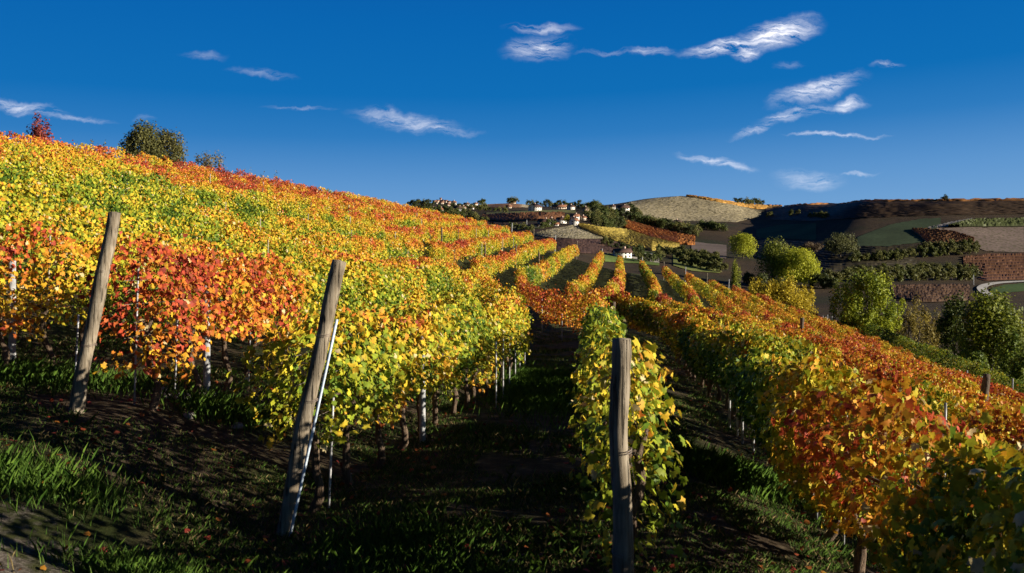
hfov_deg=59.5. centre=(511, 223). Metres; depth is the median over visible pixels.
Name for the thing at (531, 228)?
wood tree
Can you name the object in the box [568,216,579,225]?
house
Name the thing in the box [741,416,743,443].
metal stake
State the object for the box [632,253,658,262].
pale drive
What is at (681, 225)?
wood tree
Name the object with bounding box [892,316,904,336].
shrub
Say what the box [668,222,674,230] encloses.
wood tree
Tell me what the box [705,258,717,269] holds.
orchard tree
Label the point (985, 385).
wooden post
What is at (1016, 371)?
shrub
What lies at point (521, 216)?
vineyard rows
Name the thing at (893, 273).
orchard tree
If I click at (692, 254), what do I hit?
orchard tree
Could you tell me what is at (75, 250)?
vine row
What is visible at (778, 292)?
yellow bush
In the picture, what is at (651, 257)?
wood tree
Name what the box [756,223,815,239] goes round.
meadow shade
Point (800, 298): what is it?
yellow bush
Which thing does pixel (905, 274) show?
orchard tree
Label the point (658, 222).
wood tree
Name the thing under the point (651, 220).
wood tree
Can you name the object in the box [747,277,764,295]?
yellow bush
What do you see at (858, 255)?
orchard tree
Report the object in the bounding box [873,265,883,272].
orchard tree
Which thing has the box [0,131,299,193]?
vine row
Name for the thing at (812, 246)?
bare tree
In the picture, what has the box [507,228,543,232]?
shaded strip
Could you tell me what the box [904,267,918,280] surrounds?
orchard tree
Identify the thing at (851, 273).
orchard tree
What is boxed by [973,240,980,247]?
orchard tree
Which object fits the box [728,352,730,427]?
metal stake
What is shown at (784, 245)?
leaning tree
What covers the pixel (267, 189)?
vine row
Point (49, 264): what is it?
wooden stake
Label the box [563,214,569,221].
yellow tree
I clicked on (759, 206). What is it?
vineyard rows
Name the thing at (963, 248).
orchard tree
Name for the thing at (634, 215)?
wood tree
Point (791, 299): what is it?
yellow bush
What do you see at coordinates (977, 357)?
shrub
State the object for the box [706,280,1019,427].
vine row
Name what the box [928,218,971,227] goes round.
pale track
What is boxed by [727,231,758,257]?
round tree
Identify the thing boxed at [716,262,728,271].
orchard tree
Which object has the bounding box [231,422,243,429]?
stone
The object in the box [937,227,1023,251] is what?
mauve ploughland
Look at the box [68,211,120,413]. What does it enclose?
wooden post
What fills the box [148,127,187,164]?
bush
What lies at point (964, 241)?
orchard tree
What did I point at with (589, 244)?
vineyard rows
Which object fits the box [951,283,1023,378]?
leafy tree
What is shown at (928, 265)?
orchard tree
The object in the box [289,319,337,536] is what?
metal pipe
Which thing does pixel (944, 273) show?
orchard tree
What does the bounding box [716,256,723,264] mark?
orchard tree
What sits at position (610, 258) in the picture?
villa lawn
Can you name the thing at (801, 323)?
wooden post
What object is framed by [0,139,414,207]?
vine row
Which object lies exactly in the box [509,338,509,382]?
metal stake
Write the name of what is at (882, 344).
vine row
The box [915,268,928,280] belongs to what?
orchard tree
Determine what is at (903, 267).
orchard tree
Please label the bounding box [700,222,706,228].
wood tree
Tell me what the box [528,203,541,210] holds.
house
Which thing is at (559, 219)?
house
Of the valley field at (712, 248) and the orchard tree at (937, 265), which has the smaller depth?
the orchard tree at (937, 265)
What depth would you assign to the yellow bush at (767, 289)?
123.27 m
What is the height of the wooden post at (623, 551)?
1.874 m
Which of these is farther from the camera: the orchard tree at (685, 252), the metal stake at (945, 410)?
the orchard tree at (685, 252)
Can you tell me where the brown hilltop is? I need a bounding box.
[481,203,521,207]
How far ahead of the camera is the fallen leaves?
7.76 m
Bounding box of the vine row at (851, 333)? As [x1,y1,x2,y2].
[779,301,1023,405]
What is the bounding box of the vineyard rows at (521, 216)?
[483,211,564,220]
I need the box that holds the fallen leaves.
[0,275,953,572]
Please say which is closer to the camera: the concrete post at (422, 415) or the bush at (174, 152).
the concrete post at (422, 415)
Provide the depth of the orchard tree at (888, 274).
364.07 m
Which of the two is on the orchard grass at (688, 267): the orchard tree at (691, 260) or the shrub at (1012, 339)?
the orchard tree at (691, 260)
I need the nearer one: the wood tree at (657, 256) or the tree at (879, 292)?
the tree at (879, 292)
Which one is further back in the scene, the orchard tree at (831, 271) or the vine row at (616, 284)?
the orchard tree at (831, 271)
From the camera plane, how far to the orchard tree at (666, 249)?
448.44 m
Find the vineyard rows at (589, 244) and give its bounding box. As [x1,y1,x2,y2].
[536,237,635,256]
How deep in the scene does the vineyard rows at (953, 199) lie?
632.49 m
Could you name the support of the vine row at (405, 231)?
on the ground at (20, 526)
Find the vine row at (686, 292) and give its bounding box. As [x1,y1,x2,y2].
[661,266,703,308]
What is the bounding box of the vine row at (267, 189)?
[0,143,439,215]
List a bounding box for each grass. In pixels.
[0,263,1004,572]
[673,255,719,272]
[991,283,1023,293]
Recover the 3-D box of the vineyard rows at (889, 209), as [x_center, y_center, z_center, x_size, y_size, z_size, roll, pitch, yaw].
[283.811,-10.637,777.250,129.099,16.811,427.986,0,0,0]
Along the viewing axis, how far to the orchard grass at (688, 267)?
392.40 m
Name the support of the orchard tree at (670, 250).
on the ground at (20, 526)
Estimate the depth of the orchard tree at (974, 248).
469.47 m
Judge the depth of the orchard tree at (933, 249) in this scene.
461.13 m
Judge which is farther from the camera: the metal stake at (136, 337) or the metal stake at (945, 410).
the metal stake at (136, 337)
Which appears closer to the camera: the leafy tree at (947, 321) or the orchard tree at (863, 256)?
the leafy tree at (947, 321)
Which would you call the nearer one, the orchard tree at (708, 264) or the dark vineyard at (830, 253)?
the orchard tree at (708, 264)
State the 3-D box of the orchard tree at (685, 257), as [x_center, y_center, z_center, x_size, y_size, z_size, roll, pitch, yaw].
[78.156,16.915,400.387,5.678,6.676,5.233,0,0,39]
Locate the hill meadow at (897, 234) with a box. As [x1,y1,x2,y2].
[857,218,940,245]
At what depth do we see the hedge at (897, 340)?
74.97 m
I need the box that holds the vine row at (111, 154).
[0,132,392,204]
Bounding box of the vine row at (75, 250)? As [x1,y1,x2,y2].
[0,217,460,367]
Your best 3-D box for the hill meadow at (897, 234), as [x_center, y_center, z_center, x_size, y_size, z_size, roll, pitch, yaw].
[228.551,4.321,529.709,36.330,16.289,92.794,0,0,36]
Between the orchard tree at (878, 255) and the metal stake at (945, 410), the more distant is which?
the orchard tree at (878, 255)
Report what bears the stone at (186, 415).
on the ground at (20, 526)
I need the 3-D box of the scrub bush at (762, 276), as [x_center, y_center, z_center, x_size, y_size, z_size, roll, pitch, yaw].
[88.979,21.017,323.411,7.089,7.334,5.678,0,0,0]
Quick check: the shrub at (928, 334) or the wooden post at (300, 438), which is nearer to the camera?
the wooden post at (300, 438)
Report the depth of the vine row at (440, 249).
67.29 m
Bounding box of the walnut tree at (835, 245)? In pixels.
[822,231,859,256]
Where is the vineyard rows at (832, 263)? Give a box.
[758,238,916,271]
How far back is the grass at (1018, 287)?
356.61 m
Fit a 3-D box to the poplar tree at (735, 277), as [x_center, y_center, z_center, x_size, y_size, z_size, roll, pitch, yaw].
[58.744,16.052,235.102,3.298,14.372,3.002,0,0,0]
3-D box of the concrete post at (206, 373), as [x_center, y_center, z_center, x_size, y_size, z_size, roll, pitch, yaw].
[-3.816,1.507,11.200,0.064,1.507,0.064,0,0,44]
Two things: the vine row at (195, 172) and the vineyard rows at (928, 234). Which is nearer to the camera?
the vine row at (195, 172)
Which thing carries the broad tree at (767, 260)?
on the ground at (20, 526)
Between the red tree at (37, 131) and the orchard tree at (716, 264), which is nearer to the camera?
the red tree at (37, 131)
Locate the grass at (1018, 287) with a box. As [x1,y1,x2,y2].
[991,283,1023,293]
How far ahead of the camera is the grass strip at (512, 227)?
571.28 m
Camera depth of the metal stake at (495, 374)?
15.19 m
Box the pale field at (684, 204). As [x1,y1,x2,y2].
[625,196,760,221]
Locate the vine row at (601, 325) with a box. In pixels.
[514,274,697,572]
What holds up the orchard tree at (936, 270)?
on the ground at (20, 526)
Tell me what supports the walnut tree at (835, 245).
on the ground at (20, 526)
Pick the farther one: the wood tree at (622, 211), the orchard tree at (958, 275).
the wood tree at (622, 211)
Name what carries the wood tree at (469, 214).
on the ground at (20, 526)
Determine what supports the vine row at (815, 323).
on the ground at (20, 526)
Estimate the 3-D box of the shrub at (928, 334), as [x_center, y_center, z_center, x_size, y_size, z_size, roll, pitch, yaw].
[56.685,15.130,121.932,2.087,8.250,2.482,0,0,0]
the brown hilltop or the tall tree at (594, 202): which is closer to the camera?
the tall tree at (594, 202)
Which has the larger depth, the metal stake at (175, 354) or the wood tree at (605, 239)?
the wood tree at (605, 239)
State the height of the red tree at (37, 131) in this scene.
4.940 m
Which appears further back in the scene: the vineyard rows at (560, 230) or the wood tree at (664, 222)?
the wood tree at (664, 222)
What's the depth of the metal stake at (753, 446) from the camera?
13.39 m
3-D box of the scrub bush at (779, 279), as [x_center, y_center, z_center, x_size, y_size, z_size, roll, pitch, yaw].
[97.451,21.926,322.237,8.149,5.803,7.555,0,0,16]
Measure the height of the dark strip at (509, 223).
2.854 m
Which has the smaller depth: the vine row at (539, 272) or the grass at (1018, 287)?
the vine row at (539, 272)
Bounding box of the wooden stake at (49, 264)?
[47,228,50,301]
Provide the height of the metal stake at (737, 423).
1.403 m
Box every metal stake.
[75,315,78,368]
[133,261,138,404]
[174,299,178,393]
[248,318,251,380]
[328,395,334,507]
[495,341,496,407]
[502,339,503,397]
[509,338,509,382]
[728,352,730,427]
[736,408,737,436]
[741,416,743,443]
[752,425,754,452]
[842,411,847,545]
[944,403,946,476]
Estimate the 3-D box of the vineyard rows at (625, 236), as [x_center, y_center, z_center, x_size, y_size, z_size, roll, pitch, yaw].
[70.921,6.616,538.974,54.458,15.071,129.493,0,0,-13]
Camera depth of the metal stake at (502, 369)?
16.49 m
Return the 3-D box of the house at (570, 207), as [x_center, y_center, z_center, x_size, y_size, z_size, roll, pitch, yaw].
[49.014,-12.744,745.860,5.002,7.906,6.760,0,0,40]
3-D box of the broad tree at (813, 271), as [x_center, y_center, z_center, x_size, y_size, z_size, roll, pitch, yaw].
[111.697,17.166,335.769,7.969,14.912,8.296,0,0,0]
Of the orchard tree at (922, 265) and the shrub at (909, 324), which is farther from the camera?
the orchard tree at (922, 265)
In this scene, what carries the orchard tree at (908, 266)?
on the ground at (20, 526)
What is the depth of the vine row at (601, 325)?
6.10 m
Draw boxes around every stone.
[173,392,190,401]
[183,412,194,418]
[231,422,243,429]
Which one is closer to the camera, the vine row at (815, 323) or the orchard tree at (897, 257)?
the vine row at (815, 323)
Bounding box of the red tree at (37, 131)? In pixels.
[26,112,53,146]
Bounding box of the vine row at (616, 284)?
[603,255,625,293]
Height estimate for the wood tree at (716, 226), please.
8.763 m
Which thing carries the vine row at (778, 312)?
on the ground at (20, 526)
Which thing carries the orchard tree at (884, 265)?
on the ground at (20, 526)
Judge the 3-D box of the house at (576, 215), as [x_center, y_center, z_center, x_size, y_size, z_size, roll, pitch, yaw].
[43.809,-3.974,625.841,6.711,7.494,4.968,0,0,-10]
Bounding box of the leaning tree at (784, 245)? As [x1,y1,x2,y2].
[771,240,788,250]
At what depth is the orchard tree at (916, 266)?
402.75 m
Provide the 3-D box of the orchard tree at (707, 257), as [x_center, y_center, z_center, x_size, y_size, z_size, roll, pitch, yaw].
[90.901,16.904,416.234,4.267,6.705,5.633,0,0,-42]
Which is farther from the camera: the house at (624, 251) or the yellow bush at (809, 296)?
the house at (624, 251)
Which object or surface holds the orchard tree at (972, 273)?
on the ground at (20, 526)
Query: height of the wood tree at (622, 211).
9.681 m
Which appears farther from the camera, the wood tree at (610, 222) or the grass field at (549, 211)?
the grass field at (549, 211)
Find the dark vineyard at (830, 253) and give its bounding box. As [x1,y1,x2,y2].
[760,240,916,271]
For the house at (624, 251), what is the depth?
411.00 m
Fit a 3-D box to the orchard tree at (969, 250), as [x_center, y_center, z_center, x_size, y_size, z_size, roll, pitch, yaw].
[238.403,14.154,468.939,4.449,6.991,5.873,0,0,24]
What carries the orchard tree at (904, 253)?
on the ground at (20, 526)
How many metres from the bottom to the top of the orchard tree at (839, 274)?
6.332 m
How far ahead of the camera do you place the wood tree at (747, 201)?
963.21 m
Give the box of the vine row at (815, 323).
[755,293,1023,405]
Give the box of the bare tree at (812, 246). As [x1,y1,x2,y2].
[800,242,823,252]
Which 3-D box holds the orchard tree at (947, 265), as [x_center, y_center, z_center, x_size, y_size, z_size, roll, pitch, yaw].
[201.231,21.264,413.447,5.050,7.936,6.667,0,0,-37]
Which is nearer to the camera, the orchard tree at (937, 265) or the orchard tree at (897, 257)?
the orchard tree at (937, 265)
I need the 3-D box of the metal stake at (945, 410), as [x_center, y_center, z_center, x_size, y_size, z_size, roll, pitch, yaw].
[3.522,2.312,7.309,0.066,1.702,0.021,0,0,-27]
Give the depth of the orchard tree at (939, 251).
463.31 m
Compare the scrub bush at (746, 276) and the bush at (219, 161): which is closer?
the bush at (219, 161)
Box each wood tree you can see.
[466,211,473,218]
[472,212,479,220]
[527,224,534,231]
[582,208,591,218]
[593,216,601,225]
[595,214,607,226]
[600,236,609,244]
[603,219,613,226]
[613,217,619,226]
[614,215,625,226]
[619,207,627,216]
[629,212,639,220]
[635,213,641,222]
[635,246,643,254]
[636,252,645,260]
[638,216,649,224]
[646,215,654,225]
[646,253,655,261]
[654,247,664,258]
[654,253,661,260]
[656,217,663,227]
[659,219,667,227]
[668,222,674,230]
[673,222,681,231]
[676,221,684,232]
[684,226,692,234]
[691,229,698,236]
[693,224,702,233]
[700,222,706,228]
[710,221,720,230]
[720,225,727,230]
[744,196,750,203]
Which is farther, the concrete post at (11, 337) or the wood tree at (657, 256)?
the wood tree at (657, 256)
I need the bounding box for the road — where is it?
[977,280,1023,295]
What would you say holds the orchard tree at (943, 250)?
on the ground at (20, 526)
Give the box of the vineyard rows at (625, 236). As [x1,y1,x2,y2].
[579,223,679,249]
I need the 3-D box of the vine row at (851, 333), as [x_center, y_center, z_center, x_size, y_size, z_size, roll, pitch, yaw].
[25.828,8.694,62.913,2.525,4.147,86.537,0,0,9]
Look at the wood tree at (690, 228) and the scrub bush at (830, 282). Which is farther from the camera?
the wood tree at (690, 228)
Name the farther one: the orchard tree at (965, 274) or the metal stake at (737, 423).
the orchard tree at (965, 274)
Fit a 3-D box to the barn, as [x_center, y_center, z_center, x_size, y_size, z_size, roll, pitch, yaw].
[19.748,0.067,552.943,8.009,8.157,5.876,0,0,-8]
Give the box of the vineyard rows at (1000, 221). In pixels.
[948,217,1023,226]
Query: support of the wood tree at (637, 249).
on the ground at (20, 526)
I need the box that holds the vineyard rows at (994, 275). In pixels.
[963,253,1023,279]
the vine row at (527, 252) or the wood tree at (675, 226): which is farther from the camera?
the wood tree at (675, 226)
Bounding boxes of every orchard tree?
[664,246,672,254]
[666,247,674,255]
[677,253,685,263]
[679,248,688,255]
[680,254,689,264]
[688,251,695,257]
[688,257,695,265]
[694,256,701,266]
[698,259,703,267]
[701,260,709,266]
[705,253,711,261]
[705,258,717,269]
[710,251,719,256]
[710,254,717,261]
[710,260,719,270]
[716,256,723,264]
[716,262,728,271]
[821,211,829,218]
[822,268,838,282]
[834,271,845,279]
[841,267,850,281]
[845,267,856,280]
[847,253,856,261]
[850,250,860,260]
[855,264,865,271]
[860,253,868,260]
[861,267,876,275]
[870,252,875,260]
[873,249,885,260]
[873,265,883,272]
[877,263,887,271]
[882,250,891,260]
[883,268,894,280]
[887,250,894,259]
[887,268,900,280]
[890,251,902,260]
[894,267,904,281]
[898,263,907,270]
[899,249,907,256]
[900,269,910,280]
[904,247,914,255]
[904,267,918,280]
[906,263,915,270]
[911,268,921,280]
[912,263,920,272]
[915,241,927,250]
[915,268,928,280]
[916,245,927,256]
[918,261,929,271]
[923,261,933,272]
[923,270,934,280]
[926,266,941,279]
[928,245,938,256]
[929,262,940,272]
[934,270,947,280]
[936,240,946,248]
[937,247,941,255]
[937,247,945,255]
[940,268,953,279]
[943,262,954,268]
[944,244,956,254]
[946,266,956,278]
[948,238,957,245]
[952,245,959,254]
[955,262,966,269]
[955,269,962,280]
[957,244,967,254]
[958,267,971,279]
[960,239,967,244]
[964,268,975,280]
[965,244,971,253]
[967,238,973,246]
[970,243,977,253]
[971,266,982,279]
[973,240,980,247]
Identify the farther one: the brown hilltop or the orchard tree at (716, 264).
the brown hilltop
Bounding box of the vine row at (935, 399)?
[653,293,1023,535]
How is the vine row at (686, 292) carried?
on the ground at (20, 526)
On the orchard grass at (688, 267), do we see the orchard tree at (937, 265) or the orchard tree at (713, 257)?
the orchard tree at (713, 257)
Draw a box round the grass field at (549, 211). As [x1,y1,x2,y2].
[486,210,575,213]
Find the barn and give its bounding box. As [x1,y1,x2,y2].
[537,217,550,222]
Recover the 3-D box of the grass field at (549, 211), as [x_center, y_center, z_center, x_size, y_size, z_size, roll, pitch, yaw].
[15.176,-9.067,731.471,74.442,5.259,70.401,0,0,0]
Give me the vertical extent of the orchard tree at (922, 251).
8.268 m
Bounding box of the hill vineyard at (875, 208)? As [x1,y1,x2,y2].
[765,201,1017,220]
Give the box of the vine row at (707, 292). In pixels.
[684,272,1023,440]
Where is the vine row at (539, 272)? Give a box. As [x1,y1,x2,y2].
[512,244,579,285]
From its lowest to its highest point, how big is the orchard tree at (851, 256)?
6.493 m
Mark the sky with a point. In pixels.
(777, 102)
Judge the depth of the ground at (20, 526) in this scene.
9.48 m
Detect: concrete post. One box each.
[8,259,15,365]
[203,285,209,391]
[419,334,425,442]
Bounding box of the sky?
[0,0,1023,209]
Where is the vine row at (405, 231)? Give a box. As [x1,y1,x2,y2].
[0,171,510,253]
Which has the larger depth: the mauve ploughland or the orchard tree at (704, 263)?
the mauve ploughland
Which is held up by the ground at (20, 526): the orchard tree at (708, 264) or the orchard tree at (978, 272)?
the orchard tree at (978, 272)
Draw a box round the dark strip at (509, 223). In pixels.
[486,221,533,224]
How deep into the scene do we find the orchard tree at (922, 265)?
403.99 m
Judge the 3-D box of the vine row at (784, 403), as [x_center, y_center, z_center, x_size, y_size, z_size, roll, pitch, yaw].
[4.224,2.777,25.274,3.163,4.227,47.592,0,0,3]
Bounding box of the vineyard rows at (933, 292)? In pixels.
[893,283,969,301]
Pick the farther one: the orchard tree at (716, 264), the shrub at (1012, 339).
the orchard tree at (716, 264)
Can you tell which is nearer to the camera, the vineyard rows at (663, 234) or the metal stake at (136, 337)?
the metal stake at (136, 337)
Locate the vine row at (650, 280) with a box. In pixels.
[639,259,662,301]
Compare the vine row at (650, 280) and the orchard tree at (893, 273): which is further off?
the orchard tree at (893, 273)
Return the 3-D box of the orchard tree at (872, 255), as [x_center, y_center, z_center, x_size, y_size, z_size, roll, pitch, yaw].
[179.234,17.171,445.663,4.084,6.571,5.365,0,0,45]
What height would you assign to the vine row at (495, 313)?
3.072 m
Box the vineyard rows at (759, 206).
[686,194,781,208]
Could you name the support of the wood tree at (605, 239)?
on the ground at (20, 526)
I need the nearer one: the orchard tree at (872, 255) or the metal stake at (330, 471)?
the metal stake at (330, 471)
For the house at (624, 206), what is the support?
on the ground at (20, 526)
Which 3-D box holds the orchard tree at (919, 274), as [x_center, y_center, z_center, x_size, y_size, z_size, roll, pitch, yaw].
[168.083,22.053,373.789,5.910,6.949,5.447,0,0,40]
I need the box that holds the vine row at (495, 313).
[226,276,533,513]
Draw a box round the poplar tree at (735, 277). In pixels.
[730,258,741,298]
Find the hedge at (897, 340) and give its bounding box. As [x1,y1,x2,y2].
[838,317,1023,393]
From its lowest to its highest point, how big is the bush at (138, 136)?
5.959 m
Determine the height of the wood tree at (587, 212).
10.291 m
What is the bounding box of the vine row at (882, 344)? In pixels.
[806,310,1012,390]
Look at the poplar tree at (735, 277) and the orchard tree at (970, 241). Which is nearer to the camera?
the poplar tree at (735, 277)
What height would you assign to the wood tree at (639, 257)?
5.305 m
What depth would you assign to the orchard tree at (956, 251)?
465.62 m
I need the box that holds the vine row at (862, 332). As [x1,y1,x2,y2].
[832,319,1004,389]
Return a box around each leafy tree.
[935,290,968,354]
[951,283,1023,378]
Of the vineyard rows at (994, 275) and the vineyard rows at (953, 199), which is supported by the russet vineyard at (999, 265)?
the vineyard rows at (994, 275)
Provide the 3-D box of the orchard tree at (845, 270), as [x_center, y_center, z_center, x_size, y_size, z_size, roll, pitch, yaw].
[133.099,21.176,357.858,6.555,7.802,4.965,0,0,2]
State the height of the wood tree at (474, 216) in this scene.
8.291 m
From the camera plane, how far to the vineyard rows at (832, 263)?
459.75 m
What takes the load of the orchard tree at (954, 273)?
on the ground at (20, 526)
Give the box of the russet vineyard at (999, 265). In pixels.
[963,253,1023,280]
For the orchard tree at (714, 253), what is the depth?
434.63 m
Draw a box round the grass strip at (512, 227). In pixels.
[487,224,541,228]
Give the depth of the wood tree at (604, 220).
595.63 m
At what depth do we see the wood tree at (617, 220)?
614.60 m
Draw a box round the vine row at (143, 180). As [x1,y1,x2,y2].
[0,149,463,224]
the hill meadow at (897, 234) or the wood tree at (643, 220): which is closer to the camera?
the hill meadow at (897, 234)
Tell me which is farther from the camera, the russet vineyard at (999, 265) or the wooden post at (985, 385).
the russet vineyard at (999, 265)
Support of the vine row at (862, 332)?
on the ground at (20, 526)
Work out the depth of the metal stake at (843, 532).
8.09 m
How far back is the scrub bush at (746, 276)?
336.57 m
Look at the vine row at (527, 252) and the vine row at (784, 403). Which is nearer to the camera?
the vine row at (784, 403)
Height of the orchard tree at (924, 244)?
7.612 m
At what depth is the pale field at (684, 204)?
824.12 m
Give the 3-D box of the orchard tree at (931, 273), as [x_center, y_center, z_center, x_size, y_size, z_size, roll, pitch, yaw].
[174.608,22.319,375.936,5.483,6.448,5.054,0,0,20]
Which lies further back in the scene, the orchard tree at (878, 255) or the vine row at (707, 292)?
the orchard tree at (878, 255)
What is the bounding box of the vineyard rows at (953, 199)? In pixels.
[784,198,1023,206]
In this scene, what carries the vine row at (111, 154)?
on the ground at (20, 526)
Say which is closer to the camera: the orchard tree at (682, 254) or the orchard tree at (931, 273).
the orchard tree at (931, 273)
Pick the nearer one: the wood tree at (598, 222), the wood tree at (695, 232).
the wood tree at (598, 222)
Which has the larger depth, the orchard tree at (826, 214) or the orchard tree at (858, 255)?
the orchard tree at (826, 214)
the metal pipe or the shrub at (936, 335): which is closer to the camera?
the metal pipe
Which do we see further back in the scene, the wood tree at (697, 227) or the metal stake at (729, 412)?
the wood tree at (697, 227)
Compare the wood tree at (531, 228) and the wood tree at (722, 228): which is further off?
the wood tree at (722, 228)
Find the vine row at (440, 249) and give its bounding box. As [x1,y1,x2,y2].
[425,230,533,261]
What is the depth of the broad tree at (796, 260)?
331.77 m
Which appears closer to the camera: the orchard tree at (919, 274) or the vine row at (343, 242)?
the vine row at (343, 242)
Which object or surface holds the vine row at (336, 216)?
on the ground at (20, 526)
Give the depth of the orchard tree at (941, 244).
476.30 m
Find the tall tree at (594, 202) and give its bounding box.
[588,199,599,208]
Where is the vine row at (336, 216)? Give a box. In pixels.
[0,159,486,234]
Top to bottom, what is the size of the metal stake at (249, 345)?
1.202 m
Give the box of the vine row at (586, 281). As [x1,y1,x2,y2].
[565,250,604,300]
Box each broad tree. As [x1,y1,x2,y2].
[754,235,789,283]
[769,246,822,286]
[801,253,820,284]
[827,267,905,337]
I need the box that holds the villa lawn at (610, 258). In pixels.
[605,251,658,264]
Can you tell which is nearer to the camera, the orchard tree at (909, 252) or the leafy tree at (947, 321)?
the leafy tree at (947, 321)
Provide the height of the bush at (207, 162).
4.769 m
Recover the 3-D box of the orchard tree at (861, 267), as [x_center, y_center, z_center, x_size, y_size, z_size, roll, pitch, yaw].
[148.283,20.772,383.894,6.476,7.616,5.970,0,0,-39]
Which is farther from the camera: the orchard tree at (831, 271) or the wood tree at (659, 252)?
the wood tree at (659, 252)
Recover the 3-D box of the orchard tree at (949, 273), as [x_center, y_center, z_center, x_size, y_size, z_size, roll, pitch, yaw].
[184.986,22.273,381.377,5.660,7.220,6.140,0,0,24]
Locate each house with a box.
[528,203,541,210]
[552,204,566,208]
[556,216,566,222]
[566,204,574,209]
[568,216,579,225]
[569,213,579,218]
[611,246,632,257]
[615,204,629,211]
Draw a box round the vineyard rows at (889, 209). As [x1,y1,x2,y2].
[765,200,1023,220]
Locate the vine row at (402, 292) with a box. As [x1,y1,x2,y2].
[78,231,496,410]
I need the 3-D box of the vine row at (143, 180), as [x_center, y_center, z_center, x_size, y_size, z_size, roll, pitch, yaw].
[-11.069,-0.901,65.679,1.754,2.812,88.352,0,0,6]
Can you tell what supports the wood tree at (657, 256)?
on the ground at (20, 526)
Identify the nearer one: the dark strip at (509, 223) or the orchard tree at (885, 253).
the orchard tree at (885, 253)
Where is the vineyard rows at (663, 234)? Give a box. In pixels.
[623,219,694,244]
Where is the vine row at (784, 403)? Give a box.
[584,284,1023,572]
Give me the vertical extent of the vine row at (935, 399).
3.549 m
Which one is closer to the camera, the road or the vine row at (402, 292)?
the vine row at (402, 292)
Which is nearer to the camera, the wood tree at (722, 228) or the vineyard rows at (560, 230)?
the vineyard rows at (560, 230)
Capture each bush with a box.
[117,119,166,163]
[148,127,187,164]
[193,150,215,171]
[210,150,228,171]
[741,271,755,284]
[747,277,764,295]
[750,272,767,288]
[750,278,778,300]
[769,278,789,303]
[772,277,790,286]
[777,270,802,308]
[792,284,810,311]
[798,286,817,312]
[808,272,828,286]
[819,277,839,288]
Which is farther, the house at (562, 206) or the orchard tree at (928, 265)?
the house at (562, 206)
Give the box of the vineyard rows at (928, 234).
[912,227,973,243]
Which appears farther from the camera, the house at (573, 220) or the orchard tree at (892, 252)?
the house at (573, 220)
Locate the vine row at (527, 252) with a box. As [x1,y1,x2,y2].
[469,238,556,278]
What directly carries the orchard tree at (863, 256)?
on the ground at (20, 526)
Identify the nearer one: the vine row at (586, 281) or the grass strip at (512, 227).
the vine row at (586, 281)
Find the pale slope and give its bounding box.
[540,225,592,238]
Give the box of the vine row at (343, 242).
[0,192,426,290]
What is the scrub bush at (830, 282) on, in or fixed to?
on the ground at (20, 526)
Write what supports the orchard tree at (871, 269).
on the ground at (20, 526)
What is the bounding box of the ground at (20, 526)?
[0,180,1023,572]
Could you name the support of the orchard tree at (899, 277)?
on the ground at (20, 526)
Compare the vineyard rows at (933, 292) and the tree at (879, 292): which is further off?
the vineyard rows at (933, 292)
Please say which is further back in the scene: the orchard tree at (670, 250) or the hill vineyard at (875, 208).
the hill vineyard at (875, 208)
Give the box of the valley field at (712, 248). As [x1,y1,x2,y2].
[691,242,726,257]
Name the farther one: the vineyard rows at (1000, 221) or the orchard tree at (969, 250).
the vineyard rows at (1000, 221)
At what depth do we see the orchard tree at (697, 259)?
395.57 m
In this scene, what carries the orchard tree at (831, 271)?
on the ground at (20, 526)
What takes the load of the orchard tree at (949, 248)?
on the ground at (20, 526)
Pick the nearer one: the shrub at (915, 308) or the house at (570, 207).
the shrub at (915, 308)
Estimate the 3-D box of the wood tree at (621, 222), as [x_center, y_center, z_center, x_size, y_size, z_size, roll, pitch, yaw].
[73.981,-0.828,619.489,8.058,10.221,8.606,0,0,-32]
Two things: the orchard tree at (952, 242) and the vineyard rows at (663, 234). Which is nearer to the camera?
the orchard tree at (952, 242)
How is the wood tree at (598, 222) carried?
on the ground at (20, 526)
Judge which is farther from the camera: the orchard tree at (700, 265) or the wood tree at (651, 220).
the wood tree at (651, 220)
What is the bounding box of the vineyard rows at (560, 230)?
[534,225,602,237]
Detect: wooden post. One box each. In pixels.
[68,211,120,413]
[276,259,346,535]
[609,338,633,572]
[799,318,803,338]
[980,373,989,409]
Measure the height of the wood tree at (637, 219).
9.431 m
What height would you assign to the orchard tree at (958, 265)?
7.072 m
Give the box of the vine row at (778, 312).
[731,285,1023,409]
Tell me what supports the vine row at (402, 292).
on the ground at (20, 526)
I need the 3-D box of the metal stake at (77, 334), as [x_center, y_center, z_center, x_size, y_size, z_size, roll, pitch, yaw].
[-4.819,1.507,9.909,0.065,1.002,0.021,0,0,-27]
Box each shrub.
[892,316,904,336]
[898,301,918,341]
[910,292,924,344]
[918,305,936,344]
[931,307,945,349]
[966,350,989,375]
[994,325,1022,380]
[1005,339,1023,392]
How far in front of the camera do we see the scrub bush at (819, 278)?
330.23 m
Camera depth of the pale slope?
495.25 m

